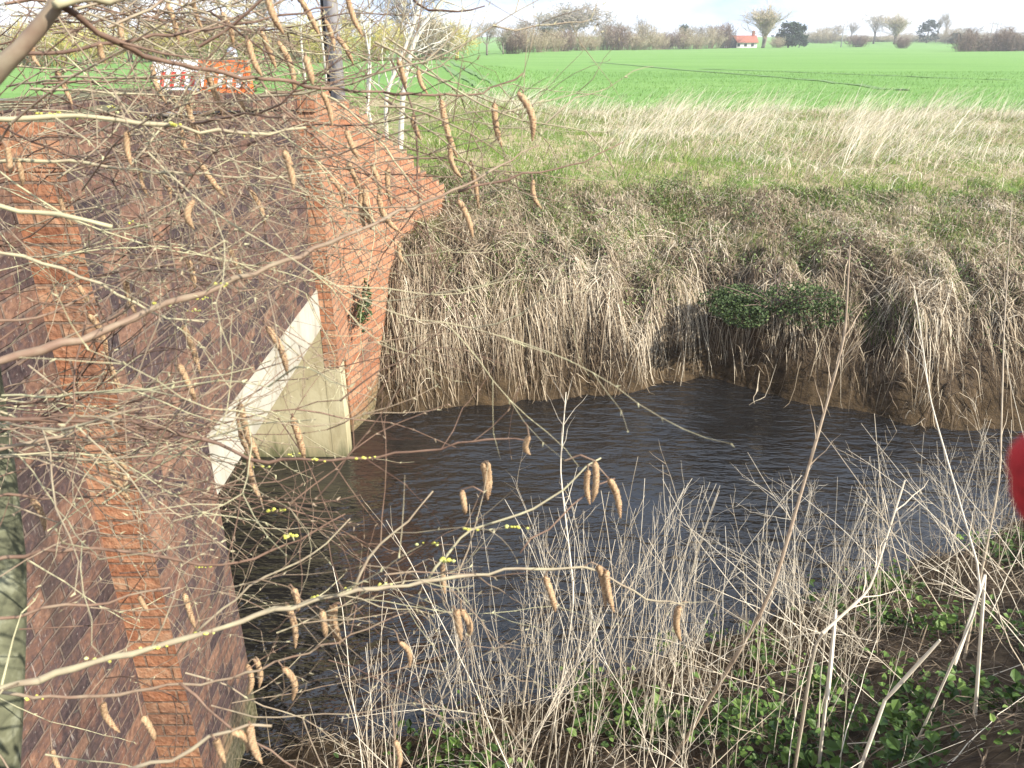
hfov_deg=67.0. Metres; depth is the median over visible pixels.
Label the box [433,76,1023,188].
tall dry grass
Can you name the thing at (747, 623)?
fallen stalk
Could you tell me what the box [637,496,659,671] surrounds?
dry stalk
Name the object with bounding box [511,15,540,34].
bare tree
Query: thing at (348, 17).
bare tree
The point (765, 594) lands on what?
leaning cane
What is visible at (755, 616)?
dry stalk
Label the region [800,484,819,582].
dry stalk
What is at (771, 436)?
water
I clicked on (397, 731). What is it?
tall stalk
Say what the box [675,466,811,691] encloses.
dry stalk
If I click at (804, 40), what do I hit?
evergreen tree
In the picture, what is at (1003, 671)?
fallen stalk
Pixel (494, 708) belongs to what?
tall stalk
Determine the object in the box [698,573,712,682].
dry stalk
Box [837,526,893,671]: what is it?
dry stalk
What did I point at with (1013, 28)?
bare shrub
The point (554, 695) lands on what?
fallen stalk
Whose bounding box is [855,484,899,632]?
dry stalk
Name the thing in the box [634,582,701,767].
tall stalk
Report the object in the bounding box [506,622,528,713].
dry stalk
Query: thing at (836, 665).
leaning cane
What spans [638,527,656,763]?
dry stalk
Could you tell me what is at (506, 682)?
dry stalk
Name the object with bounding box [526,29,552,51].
bare shrub
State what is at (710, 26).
bare tree
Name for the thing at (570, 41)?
thorn shrub
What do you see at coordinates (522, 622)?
dry stalk
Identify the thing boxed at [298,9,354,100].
sapling
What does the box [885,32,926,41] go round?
bare shrub
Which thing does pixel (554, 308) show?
dead grass
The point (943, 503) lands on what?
dry stalk
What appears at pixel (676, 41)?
thorn shrub
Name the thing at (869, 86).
wheel track
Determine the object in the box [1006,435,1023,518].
glove
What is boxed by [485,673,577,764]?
fallen stalk
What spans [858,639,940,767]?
broken reed
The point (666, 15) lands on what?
sky
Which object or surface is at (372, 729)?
tall stalk
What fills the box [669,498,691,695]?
tall stalk
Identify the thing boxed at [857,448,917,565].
dry stalk
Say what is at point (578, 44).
bare shrub
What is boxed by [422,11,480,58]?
willow tree
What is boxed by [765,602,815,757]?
tall stalk
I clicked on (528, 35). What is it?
bare shrub
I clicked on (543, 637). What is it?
dry stalk
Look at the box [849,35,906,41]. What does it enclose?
bare shrub
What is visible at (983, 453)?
dry stalk
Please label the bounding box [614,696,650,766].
dry stalk
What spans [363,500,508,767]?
dry stalk
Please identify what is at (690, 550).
dry stalk
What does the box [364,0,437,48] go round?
bare tree
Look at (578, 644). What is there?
dry stalk
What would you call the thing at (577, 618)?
dry stalk
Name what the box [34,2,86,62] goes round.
bare tree
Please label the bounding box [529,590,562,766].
dry stalk
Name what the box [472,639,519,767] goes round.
dry stalk
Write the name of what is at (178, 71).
road barrier
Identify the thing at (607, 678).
tall stalk
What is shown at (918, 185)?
grass
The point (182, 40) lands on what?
olive shrub
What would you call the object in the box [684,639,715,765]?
tall stalk
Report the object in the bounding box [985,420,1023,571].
dry stalk
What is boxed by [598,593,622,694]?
dry stalk
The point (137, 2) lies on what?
bare tree
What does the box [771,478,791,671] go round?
tall stalk
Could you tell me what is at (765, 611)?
fallen stalk
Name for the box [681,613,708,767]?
tall stalk
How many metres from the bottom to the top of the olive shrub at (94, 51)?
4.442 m
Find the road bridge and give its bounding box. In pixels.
[0,89,446,767]
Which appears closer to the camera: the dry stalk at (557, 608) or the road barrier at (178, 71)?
the dry stalk at (557, 608)
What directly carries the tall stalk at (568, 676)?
on the ground at (888, 57)
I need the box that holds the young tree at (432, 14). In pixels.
[359,0,496,148]
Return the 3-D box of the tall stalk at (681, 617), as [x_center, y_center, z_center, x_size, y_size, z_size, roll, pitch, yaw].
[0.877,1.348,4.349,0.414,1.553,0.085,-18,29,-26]
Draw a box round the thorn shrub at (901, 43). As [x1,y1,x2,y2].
[893,36,913,47]
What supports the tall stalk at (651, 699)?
on the ground at (888, 57)
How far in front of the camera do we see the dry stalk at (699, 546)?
5.17 m
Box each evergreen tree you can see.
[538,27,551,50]
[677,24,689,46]
[771,21,807,47]
[793,24,808,47]
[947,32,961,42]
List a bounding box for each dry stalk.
[357,648,395,767]
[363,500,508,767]
[367,548,461,720]
[369,583,378,730]
[372,638,410,760]
[379,626,420,762]
[394,592,452,767]
[423,562,475,750]
[423,611,449,728]
[433,553,479,766]
[435,566,467,700]
[441,536,474,758]
[453,536,497,767]
[454,551,476,725]
[455,567,498,742]
[469,504,497,754]
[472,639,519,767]
[479,512,517,745]
[488,641,523,764]
[491,617,548,738]
[505,500,573,702]
[505,531,578,727]
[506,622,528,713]
[506,631,540,747]
[508,452,587,673]
[509,702,538,767]
[512,513,552,717]
[514,661,559,767]
[518,476,600,712]
[518,519,567,744]
[520,611,531,729]
[521,527,540,698]
[523,500,555,708]
[524,523,562,754]
[525,538,579,751]
[526,594,544,767]
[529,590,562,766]
[545,483,634,668]
[548,574,575,747]
[549,499,630,711]
[549,509,589,675]
[551,520,585,710]
[561,590,600,697]
[563,665,585,767]
[566,555,577,675]
[567,494,608,721]
[574,533,594,767]
[574,611,680,767]
[577,492,624,766]
[578,571,591,705]
[582,523,609,680]
[584,500,642,666]
[584,696,617,763]
[591,509,635,661]
[593,479,704,674]
[593,609,632,747]
[594,549,764,735]
[596,444,700,692]
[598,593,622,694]
[605,485,715,690]
[612,562,647,743]
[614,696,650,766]
[616,479,644,692]
[620,547,640,681]
[621,458,637,673]
[621,568,660,683]
[622,483,680,701]
[625,512,675,733]
[629,632,684,726]
[636,556,684,700]
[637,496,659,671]
[637,642,661,756]
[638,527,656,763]
[638,589,685,767]
[638,656,664,767]
[639,506,653,671]
[641,548,685,713]
[641,633,647,714]
[642,486,702,682]
[643,551,657,651]
[646,464,702,687]
[648,502,688,733]
[656,530,672,660]
[656,548,691,691]
[662,485,752,659]
[662,602,695,714]
[666,493,718,676]
[672,693,687,767]
[673,483,711,634]
[673,521,723,731]
[673,543,683,677]
[674,589,719,739]
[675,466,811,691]
[675,616,756,767]
[676,497,716,677]
[679,542,698,633]
[692,562,720,676]
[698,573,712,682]
[706,564,734,699]
[711,540,731,628]
[725,490,750,621]
[726,579,772,712]
[739,577,746,660]
[749,541,772,677]
[755,540,770,728]
[757,496,772,689]
[769,529,828,730]
[778,552,798,643]
[782,473,831,632]
[792,491,811,605]
[795,555,812,627]
[795,599,916,697]
[798,472,880,653]
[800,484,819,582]
[801,527,837,602]
[803,477,859,581]
[813,593,835,671]
[816,566,920,740]
[817,493,856,604]
[817,550,846,663]
[822,477,837,636]
[827,588,894,706]
[831,565,867,687]
[836,504,878,766]
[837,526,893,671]
[842,488,861,593]
[842,503,887,602]
[846,456,870,599]
[846,527,882,624]
[847,452,901,613]
[847,494,886,598]
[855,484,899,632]
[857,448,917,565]
[858,479,898,618]
[870,463,889,592]
[873,438,909,586]
[911,443,967,618]
[914,463,972,574]
[918,466,1022,621]
[919,436,930,565]
[919,470,977,543]
[931,450,952,591]
[937,440,951,552]
[941,420,987,558]
[943,535,961,611]
[946,448,981,537]
[951,463,1009,599]
[952,402,1006,465]
[962,389,996,527]
[963,457,1002,552]
[963,459,1004,610]
[966,475,1014,558]
[967,427,1021,600]
[971,421,984,577]
[973,461,990,561]
[974,451,1004,637]
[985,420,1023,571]
[985,490,1012,569]
[990,591,1023,662]
[993,519,1021,574]
[996,508,1014,574]
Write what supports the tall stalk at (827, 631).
on the ground at (888, 57)
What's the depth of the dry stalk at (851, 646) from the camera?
3.59 m
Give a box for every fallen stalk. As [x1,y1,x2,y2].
[341,709,508,724]
[408,678,489,767]
[443,706,511,767]
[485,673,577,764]
[518,687,604,705]
[571,746,635,767]
[603,711,641,767]
[609,616,747,668]
[614,724,682,767]
[617,645,807,701]
[647,670,754,711]
[670,705,726,767]
[683,585,803,659]
[686,656,837,689]
[693,580,830,637]
[697,528,815,609]
[701,529,835,657]
[710,710,767,741]
[712,680,806,766]
[766,615,872,643]
[773,530,794,643]
[782,641,877,669]
[788,591,827,767]
[795,726,997,750]
[839,613,885,756]
[860,508,884,633]
[892,740,964,767]
[914,500,1020,579]
[940,711,1016,767]
[943,514,1023,646]
[946,697,1023,767]
[967,663,1023,685]
[985,519,1023,627]
[992,588,1023,669]
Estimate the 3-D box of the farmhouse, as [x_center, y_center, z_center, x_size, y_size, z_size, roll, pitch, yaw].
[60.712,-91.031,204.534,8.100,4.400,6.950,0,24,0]
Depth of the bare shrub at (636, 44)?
159.21 m
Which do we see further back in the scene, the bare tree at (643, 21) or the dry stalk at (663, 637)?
the bare tree at (643, 21)
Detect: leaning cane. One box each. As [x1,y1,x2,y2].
[659,511,851,692]
[662,479,798,652]
[737,453,867,611]
[767,477,916,612]
[782,566,839,684]
[784,572,871,656]
[788,607,879,705]
[817,426,945,616]
[831,440,1000,590]
[863,426,975,588]
[871,533,1023,638]
[874,414,916,635]
[874,523,997,620]
[876,471,879,655]
[900,463,1023,595]
[924,513,974,558]
[926,573,1010,642]
[934,453,1023,567]
[937,421,997,600]
[998,351,1023,453]
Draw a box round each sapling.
[284,0,343,90]
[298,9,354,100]
[340,0,399,141]
[345,0,409,125]
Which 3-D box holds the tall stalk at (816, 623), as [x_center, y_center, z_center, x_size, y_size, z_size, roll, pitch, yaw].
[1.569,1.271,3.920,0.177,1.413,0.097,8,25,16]
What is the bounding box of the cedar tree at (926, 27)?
[915,19,942,42]
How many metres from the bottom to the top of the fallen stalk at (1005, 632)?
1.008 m
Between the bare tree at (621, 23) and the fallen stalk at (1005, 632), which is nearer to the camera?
the fallen stalk at (1005, 632)
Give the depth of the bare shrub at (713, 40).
192.09 m
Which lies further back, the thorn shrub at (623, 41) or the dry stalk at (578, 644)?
the thorn shrub at (623, 41)
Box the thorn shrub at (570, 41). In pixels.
[558,28,578,50]
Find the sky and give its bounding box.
[0,0,1023,36]
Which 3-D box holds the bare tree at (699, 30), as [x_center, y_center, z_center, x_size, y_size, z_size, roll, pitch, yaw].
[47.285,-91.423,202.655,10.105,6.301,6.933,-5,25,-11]
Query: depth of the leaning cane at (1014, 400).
6.37 m
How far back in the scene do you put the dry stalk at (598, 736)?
3.19 m
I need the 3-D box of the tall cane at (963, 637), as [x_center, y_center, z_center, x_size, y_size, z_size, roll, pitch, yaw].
[1.898,0.632,3.627,0.174,2.246,0.720,-7,25,-14]
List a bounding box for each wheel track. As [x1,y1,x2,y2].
[435,60,501,101]
[450,61,534,100]
[597,62,902,88]
[701,68,1010,79]
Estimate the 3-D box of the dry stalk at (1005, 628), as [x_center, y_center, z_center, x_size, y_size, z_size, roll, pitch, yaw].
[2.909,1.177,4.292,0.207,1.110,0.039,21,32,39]
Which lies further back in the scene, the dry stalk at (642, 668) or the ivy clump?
the ivy clump
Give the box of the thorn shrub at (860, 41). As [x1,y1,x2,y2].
[843,34,874,46]
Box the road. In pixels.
[0,99,231,115]
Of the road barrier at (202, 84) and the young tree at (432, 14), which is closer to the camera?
the young tree at (432, 14)
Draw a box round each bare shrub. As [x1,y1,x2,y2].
[0,19,64,66]
[107,11,189,61]
[261,18,316,60]
[388,12,485,60]
[513,26,536,51]
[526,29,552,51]
[538,28,569,51]
[570,28,590,50]
[583,34,603,50]
[591,27,617,49]
[623,32,649,49]
[626,22,663,49]
[648,32,671,49]
[667,25,695,48]
[690,30,713,48]
[693,26,729,48]
[767,36,787,47]
[803,32,845,41]
[807,27,847,43]
[814,35,855,41]
[839,34,873,41]
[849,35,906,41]
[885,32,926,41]
[901,35,940,41]
[936,26,964,43]
[994,24,1023,50]
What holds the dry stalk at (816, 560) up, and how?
on the ground at (888, 57)
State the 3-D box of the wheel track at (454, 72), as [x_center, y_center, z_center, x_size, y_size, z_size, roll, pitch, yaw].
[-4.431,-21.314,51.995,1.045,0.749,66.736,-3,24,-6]
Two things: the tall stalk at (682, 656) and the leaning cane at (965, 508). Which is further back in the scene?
the leaning cane at (965, 508)
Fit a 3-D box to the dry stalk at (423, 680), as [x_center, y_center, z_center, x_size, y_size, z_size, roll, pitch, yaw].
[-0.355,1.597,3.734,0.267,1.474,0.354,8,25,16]
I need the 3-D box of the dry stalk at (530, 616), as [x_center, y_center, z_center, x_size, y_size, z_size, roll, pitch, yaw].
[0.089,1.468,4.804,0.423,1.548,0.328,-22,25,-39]
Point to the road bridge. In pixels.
(74, 641)
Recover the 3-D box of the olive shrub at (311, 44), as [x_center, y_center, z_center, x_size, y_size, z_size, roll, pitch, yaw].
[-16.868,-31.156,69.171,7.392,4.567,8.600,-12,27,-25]
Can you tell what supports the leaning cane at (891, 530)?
on the ground at (888, 57)
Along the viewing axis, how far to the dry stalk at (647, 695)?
4.13 m
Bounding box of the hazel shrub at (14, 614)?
[0,0,734,767]
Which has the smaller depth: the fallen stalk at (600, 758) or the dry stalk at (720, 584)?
the fallen stalk at (600, 758)
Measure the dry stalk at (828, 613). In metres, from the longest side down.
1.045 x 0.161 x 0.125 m
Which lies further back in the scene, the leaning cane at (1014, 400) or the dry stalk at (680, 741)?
the leaning cane at (1014, 400)
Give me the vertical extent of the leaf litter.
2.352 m
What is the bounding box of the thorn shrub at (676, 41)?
[654,30,686,49]
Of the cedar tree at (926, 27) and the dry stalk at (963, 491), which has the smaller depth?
the dry stalk at (963, 491)
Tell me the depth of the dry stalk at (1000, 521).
5.99 m
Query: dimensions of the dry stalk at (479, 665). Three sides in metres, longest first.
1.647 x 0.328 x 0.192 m
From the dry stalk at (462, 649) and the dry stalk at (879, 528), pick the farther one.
the dry stalk at (879, 528)
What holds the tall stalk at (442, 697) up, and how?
on the ground at (888, 57)
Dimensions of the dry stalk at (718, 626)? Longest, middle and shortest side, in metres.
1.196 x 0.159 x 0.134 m
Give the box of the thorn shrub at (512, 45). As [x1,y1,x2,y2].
[494,22,531,53]
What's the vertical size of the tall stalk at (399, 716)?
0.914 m
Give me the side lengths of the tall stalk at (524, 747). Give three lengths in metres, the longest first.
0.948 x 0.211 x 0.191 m
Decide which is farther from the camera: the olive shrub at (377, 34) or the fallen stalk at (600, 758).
the olive shrub at (377, 34)
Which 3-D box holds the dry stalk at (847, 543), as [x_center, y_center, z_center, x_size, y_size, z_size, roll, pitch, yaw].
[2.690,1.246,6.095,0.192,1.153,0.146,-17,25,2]
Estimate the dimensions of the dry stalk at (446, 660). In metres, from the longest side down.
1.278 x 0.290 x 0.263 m
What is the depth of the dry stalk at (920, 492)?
6.45 m
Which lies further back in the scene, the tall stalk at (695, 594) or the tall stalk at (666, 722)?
the tall stalk at (695, 594)
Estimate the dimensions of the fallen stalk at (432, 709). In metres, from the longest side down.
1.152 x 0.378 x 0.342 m
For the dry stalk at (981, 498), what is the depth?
6.40 m
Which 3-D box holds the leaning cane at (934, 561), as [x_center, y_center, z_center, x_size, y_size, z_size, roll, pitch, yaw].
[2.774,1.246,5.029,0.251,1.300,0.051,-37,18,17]
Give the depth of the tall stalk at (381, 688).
3.81 m
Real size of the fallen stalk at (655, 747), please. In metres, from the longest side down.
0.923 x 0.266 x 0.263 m
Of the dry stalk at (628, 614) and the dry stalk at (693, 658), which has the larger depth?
the dry stalk at (628, 614)
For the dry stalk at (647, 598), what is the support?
on the ground at (888, 57)
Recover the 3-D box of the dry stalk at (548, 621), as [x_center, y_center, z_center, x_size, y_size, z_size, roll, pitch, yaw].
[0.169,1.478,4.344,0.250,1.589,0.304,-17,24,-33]
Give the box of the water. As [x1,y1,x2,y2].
[217,376,1023,767]
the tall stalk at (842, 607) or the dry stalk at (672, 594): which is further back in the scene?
the dry stalk at (672, 594)
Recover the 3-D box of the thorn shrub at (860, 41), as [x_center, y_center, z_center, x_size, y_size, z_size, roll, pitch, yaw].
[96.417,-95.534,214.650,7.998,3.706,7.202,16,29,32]
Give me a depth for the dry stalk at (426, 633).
4.81 m
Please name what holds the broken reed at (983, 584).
on the ground at (888, 57)
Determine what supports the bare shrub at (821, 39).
on the ground at (888, 57)
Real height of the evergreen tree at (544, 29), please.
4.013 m
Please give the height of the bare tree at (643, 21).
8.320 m
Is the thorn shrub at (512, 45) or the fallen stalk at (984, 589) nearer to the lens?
the fallen stalk at (984, 589)
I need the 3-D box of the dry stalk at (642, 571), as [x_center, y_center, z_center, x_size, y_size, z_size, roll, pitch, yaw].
[0.766,1.210,4.718,0.364,2.048,0.470,13,25,2]
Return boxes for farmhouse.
[724,31,758,47]
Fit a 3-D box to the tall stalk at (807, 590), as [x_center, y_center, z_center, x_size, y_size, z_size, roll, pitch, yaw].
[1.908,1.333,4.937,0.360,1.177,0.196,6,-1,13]
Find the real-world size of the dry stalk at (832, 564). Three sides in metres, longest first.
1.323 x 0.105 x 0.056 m
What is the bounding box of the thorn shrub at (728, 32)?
[712,20,737,47]
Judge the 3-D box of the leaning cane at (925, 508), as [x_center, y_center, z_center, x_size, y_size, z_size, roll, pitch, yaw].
[2.943,0.953,5.631,0.378,1.693,0.078,-34,11,26]
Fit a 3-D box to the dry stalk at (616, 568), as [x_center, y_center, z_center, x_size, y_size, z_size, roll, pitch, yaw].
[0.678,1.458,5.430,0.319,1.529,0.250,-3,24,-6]
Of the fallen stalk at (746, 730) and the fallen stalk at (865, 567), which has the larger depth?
the fallen stalk at (865, 567)
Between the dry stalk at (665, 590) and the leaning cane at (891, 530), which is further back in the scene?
the leaning cane at (891, 530)
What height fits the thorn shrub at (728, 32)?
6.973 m
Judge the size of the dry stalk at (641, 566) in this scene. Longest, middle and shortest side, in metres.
1.665 x 0.362 x 0.327 m
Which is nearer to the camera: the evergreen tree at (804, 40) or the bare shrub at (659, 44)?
the bare shrub at (659, 44)
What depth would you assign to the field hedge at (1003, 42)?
145.65 m
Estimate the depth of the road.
17.55 m
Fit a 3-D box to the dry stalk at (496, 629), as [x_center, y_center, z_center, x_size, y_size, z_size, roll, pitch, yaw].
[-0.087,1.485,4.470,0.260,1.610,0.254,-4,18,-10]
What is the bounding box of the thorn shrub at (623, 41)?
[596,23,640,49]
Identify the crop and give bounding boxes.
[253,65,1023,112]
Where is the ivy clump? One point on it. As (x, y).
(364, 316)
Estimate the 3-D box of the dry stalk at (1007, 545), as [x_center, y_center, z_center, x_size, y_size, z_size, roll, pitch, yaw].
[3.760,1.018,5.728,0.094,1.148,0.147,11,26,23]
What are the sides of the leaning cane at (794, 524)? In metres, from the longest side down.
1.705 x 0.328 x 0.324 m
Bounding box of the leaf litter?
[237,496,1023,767]
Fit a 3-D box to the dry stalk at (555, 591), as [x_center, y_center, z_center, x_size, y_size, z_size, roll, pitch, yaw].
[0.242,1.331,4.873,0.439,1.821,0.340,17,23,33]
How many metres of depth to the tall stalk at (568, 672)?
4.17 m
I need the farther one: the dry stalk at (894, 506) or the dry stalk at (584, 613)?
the dry stalk at (894, 506)
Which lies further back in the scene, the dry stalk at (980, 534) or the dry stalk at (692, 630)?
the dry stalk at (980, 534)
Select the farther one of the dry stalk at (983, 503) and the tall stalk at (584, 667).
the dry stalk at (983, 503)
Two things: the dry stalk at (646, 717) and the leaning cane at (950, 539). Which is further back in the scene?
the leaning cane at (950, 539)
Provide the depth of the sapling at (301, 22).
11.91 m
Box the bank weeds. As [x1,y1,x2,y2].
[430,158,1023,352]
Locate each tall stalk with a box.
[319,660,432,767]
[328,647,376,767]
[332,566,441,767]
[334,638,383,767]
[334,657,365,767]
[340,608,387,765]
[359,718,412,767]
[362,691,386,764]
[377,685,429,767]
[381,578,387,766]
[393,652,403,767]
[394,678,405,758]
[397,617,419,766]
[418,608,480,767]
[425,649,461,767]
[428,666,515,766]
[433,649,465,767]
[451,652,523,767]
[466,707,489,766]
[498,620,534,766]
[505,722,541,767]
[524,564,651,767]
[543,640,584,757]
[549,657,578,767]
[550,546,574,767]
[553,577,619,767]
[553,630,576,767]
[565,611,592,767]
[573,578,641,767]
[591,541,626,767]
[607,643,626,767]
[625,548,663,697]
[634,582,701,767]
[634,629,655,766]
[643,527,693,705]
[643,634,670,766]
[645,624,695,767]
[665,618,779,767]
[668,560,722,766]
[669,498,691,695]
[680,597,716,767]
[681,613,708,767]
[683,520,722,683]
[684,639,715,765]
[707,528,783,713]
[710,635,743,767]
[727,593,754,709]
[733,523,800,729]
[739,580,857,721]
[740,532,769,683]
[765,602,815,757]
[767,518,812,691]
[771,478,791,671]
[773,515,796,670]
[777,466,823,722]
[785,517,864,730]
[792,509,846,683]
[812,535,880,742]
[817,499,871,755]
[866,590,912,694]
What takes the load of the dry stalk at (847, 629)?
on the ground at (888, 57)
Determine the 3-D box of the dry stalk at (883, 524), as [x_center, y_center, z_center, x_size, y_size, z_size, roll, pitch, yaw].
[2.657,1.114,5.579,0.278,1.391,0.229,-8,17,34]
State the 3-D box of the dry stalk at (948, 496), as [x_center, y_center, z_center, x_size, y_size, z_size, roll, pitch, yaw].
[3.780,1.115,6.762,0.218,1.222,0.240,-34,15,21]
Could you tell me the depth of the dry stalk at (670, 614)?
5.06 m
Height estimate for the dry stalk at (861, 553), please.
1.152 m
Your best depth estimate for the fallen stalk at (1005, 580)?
5.19 m
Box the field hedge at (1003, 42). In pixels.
[945,24,1023,51]
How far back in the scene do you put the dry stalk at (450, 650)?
5.03 m
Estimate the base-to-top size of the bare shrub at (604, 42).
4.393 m
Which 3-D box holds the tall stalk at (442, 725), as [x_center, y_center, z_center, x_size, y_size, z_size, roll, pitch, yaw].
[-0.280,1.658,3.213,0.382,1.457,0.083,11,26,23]
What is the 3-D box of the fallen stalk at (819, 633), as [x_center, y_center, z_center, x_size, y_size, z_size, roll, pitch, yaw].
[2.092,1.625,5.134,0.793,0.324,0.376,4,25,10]
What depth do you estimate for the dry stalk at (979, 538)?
4.72 m
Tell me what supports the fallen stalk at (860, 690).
on the ground at (888, 57)
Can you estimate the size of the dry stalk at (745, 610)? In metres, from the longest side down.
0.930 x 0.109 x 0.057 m
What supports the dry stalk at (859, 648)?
on the ground at (888, 57)
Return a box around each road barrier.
[153,60,199,91]
[198,47,253,112]
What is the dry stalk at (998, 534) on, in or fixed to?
on the ground at (888, 57)
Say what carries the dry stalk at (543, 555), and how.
on the ground at (888, 57)
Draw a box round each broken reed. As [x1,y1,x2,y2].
[817,609,836,767]
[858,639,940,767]
[954,574,986,714]
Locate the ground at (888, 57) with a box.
[0,37,1023,767]
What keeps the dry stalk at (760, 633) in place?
on the ground at (888, 57)
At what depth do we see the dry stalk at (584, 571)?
5.22 m
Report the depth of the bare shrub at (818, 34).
290.77 m
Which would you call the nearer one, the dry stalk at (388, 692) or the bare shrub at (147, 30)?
the dry stalk at (388, 692)
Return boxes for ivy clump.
[355,278,372,332]
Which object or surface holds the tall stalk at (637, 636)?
on the ground at (888, 57)
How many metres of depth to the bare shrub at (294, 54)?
76.36 m
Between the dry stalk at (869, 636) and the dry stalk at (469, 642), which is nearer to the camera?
the dry stalk at (869, 636)
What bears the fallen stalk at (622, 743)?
on the ground at (888, 57)
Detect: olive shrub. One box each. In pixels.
[0,10,101,66]
[50,8,142,63]
[132,13,226,59]
[191,14,282,59]
[280,11,359,62]
[339,15,406,60]
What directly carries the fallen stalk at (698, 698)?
on the ground at (888, 57)
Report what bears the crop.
on the ground at (888, 57)
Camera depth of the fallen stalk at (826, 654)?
5.00 m
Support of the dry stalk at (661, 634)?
on the ground at (888, 57)
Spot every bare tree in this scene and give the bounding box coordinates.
[0,0,26,35]
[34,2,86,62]
[78,0,164,61]
[175,0,219,57]
[227,0,294,58]
[315,0,374,57]
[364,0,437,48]
[468,17,507,54]
[488,21,517,53]
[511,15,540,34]
[512,0,617,49]
[610,19,635,49]
[633,12,652,32]
[689,24,706,47]
[698,22,731,47]
[805,24,851,41]
[844,17,861,41]
[861,10,890,43]
[935,6,950,42]
[941,7,954,31]
[947,25,987,34]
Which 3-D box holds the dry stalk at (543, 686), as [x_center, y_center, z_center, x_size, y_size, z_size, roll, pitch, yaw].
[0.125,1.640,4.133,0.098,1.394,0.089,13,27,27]
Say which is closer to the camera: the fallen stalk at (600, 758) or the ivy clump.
the fallen stalk at (600, 758)
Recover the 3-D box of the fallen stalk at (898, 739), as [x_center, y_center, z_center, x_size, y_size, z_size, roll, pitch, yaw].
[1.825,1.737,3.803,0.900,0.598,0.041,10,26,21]
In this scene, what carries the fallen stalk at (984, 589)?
on the ground at (888, 57)
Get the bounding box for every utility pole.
[320,0,345,98]
[840,24,847,46]
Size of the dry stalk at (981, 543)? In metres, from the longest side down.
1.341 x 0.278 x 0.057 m
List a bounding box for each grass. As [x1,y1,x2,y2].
[372,164,1023,430]
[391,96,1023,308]
[395,90,1023,346]
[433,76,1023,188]
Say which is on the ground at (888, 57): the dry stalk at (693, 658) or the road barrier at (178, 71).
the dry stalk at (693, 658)
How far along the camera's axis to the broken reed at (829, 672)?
3.66 m
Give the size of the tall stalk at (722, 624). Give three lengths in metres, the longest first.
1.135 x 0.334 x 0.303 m
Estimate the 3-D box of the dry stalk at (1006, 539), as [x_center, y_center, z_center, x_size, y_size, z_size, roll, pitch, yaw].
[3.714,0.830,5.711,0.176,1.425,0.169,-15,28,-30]
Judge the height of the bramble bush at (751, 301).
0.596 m
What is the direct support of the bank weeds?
on the ground at (888, 57)
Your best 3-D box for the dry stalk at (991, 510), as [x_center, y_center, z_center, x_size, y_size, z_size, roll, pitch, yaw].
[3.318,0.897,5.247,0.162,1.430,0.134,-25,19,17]
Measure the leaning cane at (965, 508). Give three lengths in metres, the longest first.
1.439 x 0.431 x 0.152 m
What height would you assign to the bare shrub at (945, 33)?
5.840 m
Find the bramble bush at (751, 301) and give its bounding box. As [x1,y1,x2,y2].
[697,265,853,329]
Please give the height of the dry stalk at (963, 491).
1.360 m
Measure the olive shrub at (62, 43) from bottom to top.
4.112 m
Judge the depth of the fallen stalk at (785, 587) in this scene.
5.74 m
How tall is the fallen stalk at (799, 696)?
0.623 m
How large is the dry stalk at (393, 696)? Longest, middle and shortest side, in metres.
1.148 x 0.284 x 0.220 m
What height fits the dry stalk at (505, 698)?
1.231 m
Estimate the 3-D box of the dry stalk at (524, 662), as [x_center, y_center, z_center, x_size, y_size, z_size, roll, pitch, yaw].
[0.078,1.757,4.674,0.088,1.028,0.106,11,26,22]
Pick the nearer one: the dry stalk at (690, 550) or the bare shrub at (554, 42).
the dry stalk at (690, 550)
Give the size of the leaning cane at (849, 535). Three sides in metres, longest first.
1.483 x 0.393 x 0.080 m
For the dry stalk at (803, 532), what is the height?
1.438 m
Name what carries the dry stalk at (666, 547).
on the ground at (888, 57)
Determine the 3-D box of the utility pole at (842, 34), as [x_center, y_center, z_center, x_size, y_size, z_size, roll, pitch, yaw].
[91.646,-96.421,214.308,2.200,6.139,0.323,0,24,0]
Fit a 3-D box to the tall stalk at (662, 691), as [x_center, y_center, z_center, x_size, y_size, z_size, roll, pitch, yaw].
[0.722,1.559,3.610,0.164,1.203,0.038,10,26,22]
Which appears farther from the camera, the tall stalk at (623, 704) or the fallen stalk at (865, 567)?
the fallen stalk at (865, 567)
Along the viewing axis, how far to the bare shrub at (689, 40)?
181.51 m
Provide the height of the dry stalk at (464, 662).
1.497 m
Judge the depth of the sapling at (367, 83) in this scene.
11.50 m
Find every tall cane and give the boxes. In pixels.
[545,370,587,767]
[666,245,874,767]
[793,480,929,767]
[896,280,980,739]
[963,201,1015,658]
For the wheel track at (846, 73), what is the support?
on the ground at (888, 57)
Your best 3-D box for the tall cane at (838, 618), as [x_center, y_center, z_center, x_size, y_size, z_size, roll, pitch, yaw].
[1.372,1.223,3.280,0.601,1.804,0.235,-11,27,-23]
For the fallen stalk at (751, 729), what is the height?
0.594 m
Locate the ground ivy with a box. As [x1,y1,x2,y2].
[333,526,1023,767]
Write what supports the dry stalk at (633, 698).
on the ground at (888, 57)
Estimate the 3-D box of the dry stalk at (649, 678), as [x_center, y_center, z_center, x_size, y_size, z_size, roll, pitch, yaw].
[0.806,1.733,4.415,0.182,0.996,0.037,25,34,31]
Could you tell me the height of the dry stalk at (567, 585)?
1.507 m
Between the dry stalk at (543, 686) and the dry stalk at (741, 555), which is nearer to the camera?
the dry stalk at (543, 686)

